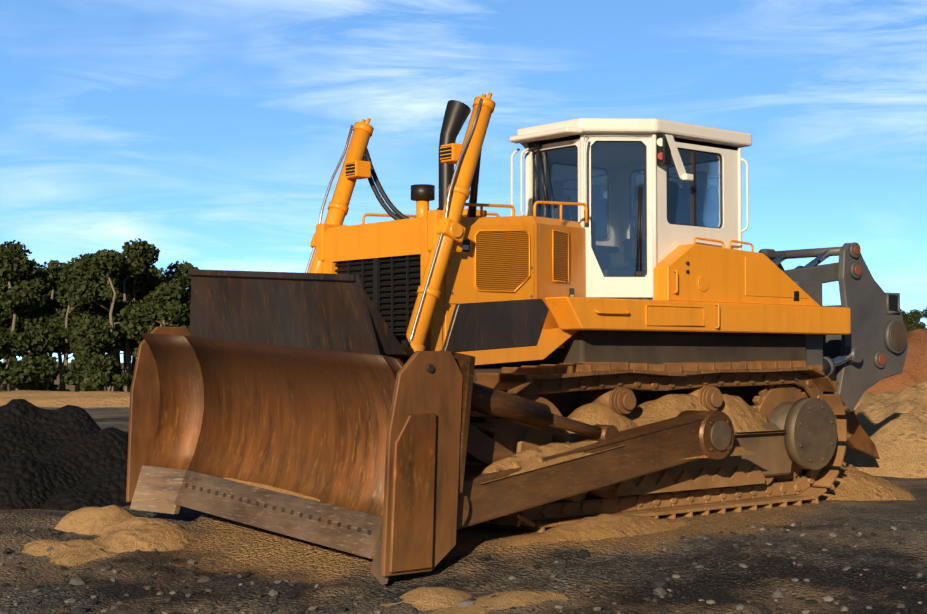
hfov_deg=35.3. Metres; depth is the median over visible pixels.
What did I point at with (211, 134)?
sky
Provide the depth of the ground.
10.82 m
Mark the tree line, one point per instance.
(89, 312)
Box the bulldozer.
[126,92,907,583]
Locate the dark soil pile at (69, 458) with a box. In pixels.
[0,399,130,510]
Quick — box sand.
[475,464,915,545]
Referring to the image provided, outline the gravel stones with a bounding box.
[0,521,926,613]
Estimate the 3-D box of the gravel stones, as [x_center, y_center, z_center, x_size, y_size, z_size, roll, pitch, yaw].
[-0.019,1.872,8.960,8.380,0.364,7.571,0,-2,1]
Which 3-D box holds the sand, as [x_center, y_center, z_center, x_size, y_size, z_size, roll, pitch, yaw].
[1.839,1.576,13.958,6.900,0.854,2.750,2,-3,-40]
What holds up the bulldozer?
on the ground
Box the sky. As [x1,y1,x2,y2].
[0,0,926,362]
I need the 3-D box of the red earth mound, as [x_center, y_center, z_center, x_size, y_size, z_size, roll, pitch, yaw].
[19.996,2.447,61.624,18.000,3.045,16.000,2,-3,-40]
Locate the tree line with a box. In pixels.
[0,238,926,391]
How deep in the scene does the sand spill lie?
11.90 m
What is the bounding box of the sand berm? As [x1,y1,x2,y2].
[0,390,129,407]
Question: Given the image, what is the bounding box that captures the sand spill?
[22,505,567,613]
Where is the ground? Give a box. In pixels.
[0,362,926,613]
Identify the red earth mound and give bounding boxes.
[864,329,926,393]
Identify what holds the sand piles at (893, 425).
on the ground
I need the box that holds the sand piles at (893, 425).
[836,379,926,477]

